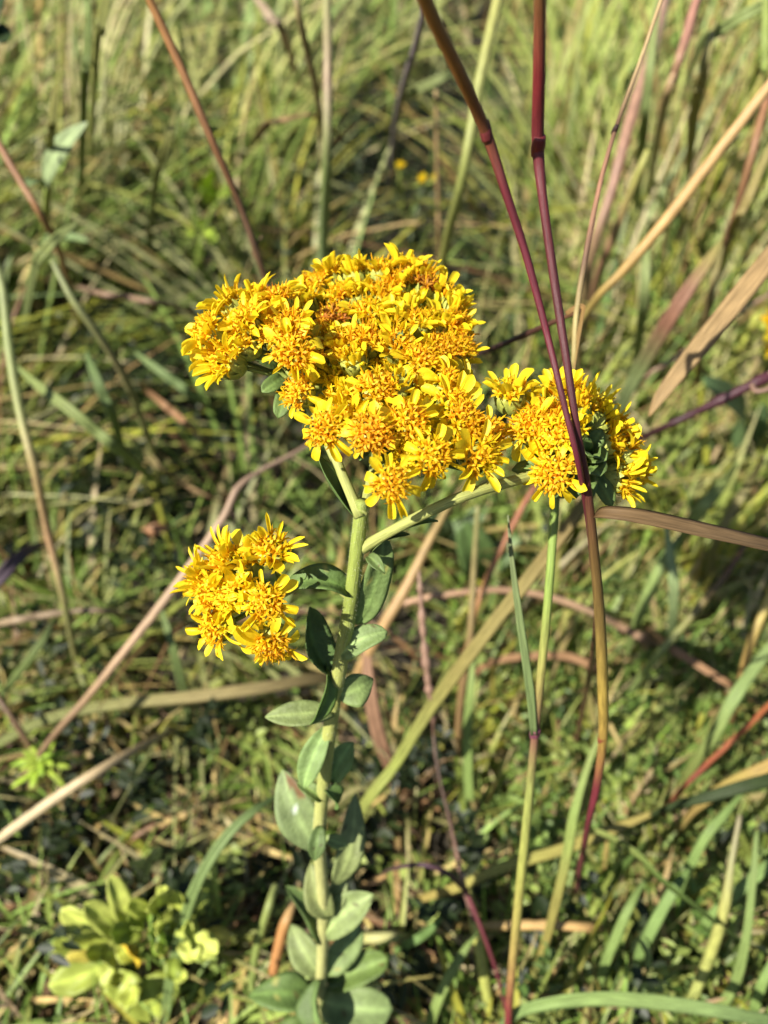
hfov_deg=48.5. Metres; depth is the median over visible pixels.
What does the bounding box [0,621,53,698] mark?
green grass strand
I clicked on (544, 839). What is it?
herbs
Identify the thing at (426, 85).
pale grass strand
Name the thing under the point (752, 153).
red brown stalk
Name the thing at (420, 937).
green grass strand
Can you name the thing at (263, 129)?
dry grass strand
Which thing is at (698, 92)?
yellow grass strand
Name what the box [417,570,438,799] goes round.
grass stalk
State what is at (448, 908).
dark undergrowth
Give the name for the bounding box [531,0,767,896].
red grass stalk
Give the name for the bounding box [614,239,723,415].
pink grass strand
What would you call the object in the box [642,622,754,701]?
dry grass strand
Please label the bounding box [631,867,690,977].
green grass strand
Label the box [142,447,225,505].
dry grass strand
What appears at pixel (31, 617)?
thin dry stalk
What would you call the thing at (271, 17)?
dry grass strand
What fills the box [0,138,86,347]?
brown stalk
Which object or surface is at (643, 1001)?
green grass strand
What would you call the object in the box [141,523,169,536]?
leaf scrap
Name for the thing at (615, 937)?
green grass strand
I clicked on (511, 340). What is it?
dark twig
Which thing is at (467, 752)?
green grass strand
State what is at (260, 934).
grass stalk
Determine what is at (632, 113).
pink grass stalk
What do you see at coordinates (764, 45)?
green grass strand
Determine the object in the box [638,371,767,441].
dark red stalk
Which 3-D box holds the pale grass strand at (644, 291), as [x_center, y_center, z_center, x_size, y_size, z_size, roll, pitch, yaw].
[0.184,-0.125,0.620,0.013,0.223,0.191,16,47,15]
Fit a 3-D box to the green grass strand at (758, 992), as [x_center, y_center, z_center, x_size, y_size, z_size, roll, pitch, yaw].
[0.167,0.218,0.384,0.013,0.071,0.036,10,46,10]
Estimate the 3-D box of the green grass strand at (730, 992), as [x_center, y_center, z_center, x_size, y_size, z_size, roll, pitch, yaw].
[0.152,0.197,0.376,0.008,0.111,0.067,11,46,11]
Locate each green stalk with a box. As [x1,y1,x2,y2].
[318,0,332,393]
[628,546,745,693]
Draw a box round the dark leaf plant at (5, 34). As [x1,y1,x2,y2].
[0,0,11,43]
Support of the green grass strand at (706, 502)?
on the ground at (438, 844)
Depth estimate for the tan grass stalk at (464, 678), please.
0.43 m
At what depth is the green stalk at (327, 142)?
0.42 m
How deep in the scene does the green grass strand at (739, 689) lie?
0.41 m
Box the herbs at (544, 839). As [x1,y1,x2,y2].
[16,15,767,1023]
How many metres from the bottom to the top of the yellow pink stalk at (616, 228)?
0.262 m
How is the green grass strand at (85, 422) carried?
on the ground at (438, 844)
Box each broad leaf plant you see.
[20,122,88,312]
[426,505,488,555]
[456,522,520,579]
[702,376,767,449]
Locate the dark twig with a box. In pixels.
[476,310,580,356]
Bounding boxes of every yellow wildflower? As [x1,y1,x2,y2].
[396,161,435,252]
[758,308,767,359]
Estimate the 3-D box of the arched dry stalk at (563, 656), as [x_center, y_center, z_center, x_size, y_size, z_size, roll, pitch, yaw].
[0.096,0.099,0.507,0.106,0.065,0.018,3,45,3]
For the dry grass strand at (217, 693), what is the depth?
0.46 m
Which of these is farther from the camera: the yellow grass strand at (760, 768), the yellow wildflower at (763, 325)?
the yellow wildflower at (763, 325)
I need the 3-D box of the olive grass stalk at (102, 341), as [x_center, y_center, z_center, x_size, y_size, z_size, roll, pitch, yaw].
[-0.160,-0.061,0.534,0.025,0.253,0.111,-9,46,-9]
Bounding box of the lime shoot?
[187,167,231,246]
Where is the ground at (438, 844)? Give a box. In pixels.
[0,0,753,1023]
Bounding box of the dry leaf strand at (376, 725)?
[362,652,410,798]
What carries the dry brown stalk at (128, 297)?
on the ground at (438, 844)
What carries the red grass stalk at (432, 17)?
on the ground at (438, 844)
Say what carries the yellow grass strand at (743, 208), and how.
on the ground at (438, 844)
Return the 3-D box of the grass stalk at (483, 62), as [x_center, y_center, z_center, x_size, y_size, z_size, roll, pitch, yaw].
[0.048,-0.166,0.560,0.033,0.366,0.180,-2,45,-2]
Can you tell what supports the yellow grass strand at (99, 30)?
on the ground at (438, 844)
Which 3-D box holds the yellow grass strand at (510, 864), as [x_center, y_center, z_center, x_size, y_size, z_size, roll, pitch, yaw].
[0.069,0.179,0.421,0.126,0.071,0.017,-6,45,-6]
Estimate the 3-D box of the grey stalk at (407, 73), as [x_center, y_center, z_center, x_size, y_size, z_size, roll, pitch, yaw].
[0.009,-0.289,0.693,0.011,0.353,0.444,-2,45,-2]
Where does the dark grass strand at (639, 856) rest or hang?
on the ground at (438, 844)
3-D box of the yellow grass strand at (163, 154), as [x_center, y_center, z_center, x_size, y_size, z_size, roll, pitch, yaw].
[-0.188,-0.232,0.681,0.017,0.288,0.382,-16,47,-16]
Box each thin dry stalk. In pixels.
[0,607,140,626]
[434,89,440,259]
[639,293,767,385]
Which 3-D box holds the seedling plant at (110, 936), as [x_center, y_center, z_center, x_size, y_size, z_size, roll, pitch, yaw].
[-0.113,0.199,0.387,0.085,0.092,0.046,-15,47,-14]
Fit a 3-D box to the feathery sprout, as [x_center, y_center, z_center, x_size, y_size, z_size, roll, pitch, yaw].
[-0.182,0.145,0.467,0.038,0.055,0.031,0,45,0]
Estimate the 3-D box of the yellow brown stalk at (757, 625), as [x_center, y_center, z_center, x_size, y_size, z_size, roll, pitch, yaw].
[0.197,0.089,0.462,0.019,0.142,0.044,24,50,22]
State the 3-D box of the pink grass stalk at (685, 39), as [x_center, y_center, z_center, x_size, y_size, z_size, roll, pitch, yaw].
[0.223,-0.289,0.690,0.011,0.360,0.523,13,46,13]
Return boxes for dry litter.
[0,21,751,1023]
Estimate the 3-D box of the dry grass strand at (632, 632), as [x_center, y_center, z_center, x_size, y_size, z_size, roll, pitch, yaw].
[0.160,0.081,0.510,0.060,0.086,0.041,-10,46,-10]
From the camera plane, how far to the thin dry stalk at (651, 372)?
0.49 m
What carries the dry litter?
on the ground at (438, 844)
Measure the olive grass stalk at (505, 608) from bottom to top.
0.224 m
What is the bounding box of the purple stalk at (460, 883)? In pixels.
[377,724,504,1017]
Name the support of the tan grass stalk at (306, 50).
on the ground at (438, 844)
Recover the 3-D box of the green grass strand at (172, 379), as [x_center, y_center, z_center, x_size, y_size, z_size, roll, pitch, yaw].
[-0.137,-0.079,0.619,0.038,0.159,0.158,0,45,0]
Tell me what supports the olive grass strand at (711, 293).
on the ground at (438, 844)
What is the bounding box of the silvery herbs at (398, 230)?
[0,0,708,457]
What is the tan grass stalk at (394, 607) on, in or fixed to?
on the ground at (438, 844)
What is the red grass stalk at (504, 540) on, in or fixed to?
on the ground at (438, 844)
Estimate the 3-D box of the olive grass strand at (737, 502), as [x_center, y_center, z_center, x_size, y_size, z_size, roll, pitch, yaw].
[0.201,0.016,0.506,0.009,0.183,0.065,23,49,21]
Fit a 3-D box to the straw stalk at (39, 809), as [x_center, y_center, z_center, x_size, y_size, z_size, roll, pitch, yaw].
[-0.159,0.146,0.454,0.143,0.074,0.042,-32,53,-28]
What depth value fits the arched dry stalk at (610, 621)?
0.47 m
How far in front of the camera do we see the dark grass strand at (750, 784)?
0.38 m
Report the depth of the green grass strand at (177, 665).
0.45 m
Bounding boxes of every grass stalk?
[0,264,82,682]
[49,258,164,492]
[246,883,278,1023]
[293,0,334,249]
[339,507,451,719]
[360,494,596,816]
[417,0,595,751]
[417,570,438,799]
[436,0,502,278]
[453,504,479,774]
[456,484,537,707]
[467,887,495,1023]
[504,495,559,1023]
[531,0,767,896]
[558,80,767,369]
[565,0,662,369]
[577,0,669,369]
[646,0,700,196]
[679,814,741,1021]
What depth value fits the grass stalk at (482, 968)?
0.39 m
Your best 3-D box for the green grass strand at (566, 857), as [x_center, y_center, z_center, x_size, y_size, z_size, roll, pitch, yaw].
[0.078,0.172,0.387,0.007,0.130,0.103,14,47,14]
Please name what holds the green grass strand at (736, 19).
on the ground at (438, 844)
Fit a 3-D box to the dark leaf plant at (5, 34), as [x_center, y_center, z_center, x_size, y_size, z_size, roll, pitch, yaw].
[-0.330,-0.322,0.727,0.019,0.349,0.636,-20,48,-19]
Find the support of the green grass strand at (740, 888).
on the ground at (438, 844)
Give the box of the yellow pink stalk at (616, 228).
[582,149,649,358]
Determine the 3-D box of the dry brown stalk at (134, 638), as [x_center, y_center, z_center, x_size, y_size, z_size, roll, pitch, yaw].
[-0.107,0.064,0.456,0.235,0.188,0.030,-22,49,-21]
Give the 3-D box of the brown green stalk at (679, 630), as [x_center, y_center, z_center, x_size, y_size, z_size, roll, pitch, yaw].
[0.161,0.075,0.483,0.066,0.132,0.026,-35,55,-30]
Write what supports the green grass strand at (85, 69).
on the ground at (438, 844)
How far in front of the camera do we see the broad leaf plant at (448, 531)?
0.57 m
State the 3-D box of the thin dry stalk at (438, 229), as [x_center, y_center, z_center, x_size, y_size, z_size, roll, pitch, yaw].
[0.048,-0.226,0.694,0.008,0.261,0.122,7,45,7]
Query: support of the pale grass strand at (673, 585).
on the ground at (438, 844)
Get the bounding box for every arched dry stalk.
[401,587,651,651]
[457,651,612,688]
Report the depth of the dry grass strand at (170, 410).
0.54 m
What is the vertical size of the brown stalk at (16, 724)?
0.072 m
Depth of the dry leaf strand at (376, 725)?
0.45 m
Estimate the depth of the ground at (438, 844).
0.62 m
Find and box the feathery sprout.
[10,740,79,797]
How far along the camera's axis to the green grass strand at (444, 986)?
0.38 m
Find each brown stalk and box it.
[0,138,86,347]
[0,695,50,785]
[9,442,314,793]
[73,284,200,312]
[145,0,324,413]
[689,97,767,377]
[728,591,767,731]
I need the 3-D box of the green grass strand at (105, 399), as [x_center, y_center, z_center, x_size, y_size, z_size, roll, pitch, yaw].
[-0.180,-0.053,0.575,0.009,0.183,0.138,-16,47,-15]
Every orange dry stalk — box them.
[264,880,302,1023]
[441,919,611,933]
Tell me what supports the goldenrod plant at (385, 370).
on the ground at (438, 844)
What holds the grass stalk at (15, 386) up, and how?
on the ground at (438, 844)
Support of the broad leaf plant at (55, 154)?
on the ground at (438, 844)
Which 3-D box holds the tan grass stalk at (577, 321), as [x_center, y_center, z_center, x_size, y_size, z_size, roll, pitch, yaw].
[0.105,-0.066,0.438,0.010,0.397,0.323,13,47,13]
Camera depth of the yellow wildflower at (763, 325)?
0.50 m
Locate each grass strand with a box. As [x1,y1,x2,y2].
[0,541,46,586]
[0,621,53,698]
[0,672,348,747]
[17,365,160,487]
[20,221,78,339]
[44,84,57,241]
[78,4,91,207]
[84,351,129,467]
[87,0,109,160]
[134,351,224,418]
[140,384,209,442]
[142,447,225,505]
[145,109,177,261]
[156,599,192,731]
[160,795,274,1023]
[243,113,343,154]
[254,0,300,82]
[378,70,452,160]
[390,899,455,953]
[411,810,654,901]
[425,930,478,1023]
[462,659,475,827]
[499,991,767,1023]
[523,736,597,1000]
[576,827,767,954]
[596,879,645,1007]
[605,613,657,647]
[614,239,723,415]
[622,534,680,659]
[631,0,659,232]
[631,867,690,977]
[633,234,650,364]
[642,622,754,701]
[648,246,767,415]
[650,773,767,815]
[654,702,767,828]
[664,529,679,637]
[672,759,767,838]
[674,462,738,561]
[674,794,743,912]
[675,642,767,787]
[679,0,761,102]
[684,19,717,202]
[688,858,767,956]
[693,246,723,395]
[701,455,765,583]
[709,830,758,1023]
[715,146,767,290]
[749,961,767,1011]
[760,0,767,209]
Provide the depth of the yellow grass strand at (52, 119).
0.42 m
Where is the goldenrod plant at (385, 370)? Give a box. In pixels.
[169,242,657,1023]
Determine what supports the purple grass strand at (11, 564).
on the ground at (438, 844)
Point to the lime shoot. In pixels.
(209, 194)
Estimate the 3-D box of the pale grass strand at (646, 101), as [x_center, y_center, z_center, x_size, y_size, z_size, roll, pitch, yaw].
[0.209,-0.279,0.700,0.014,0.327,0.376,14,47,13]
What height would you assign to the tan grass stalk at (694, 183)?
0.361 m
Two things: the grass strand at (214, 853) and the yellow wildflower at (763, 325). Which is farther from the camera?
the yellow wildflower at (763, 325)
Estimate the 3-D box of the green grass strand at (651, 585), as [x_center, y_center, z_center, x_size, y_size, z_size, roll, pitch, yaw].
[0.147,0.066,0.492,0.008,0.131,0.032,22,49,21]
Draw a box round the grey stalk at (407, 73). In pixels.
[384,11,424,228]
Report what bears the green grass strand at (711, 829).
on the ground at (438, 844)
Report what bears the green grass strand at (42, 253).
on the ground at (438, 844)
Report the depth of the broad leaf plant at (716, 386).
0.57 m
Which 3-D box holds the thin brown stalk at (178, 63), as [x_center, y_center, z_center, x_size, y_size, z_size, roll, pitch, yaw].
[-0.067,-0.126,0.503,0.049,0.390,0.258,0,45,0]
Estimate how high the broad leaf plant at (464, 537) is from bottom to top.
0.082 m
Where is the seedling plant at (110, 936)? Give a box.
[48,875,229,1022]
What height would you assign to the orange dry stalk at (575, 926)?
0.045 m
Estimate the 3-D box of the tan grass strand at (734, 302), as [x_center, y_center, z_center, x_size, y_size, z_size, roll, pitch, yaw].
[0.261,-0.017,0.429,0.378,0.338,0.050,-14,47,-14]
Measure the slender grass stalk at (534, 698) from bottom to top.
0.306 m
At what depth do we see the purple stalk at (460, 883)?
0.38 m
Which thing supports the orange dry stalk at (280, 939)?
on the ground at (438, 844)
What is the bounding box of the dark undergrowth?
[0,4,767,1023]
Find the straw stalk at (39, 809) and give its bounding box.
[0,723,181,843]
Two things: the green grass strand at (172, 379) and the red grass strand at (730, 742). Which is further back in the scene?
the green grass strand at (172, 379)

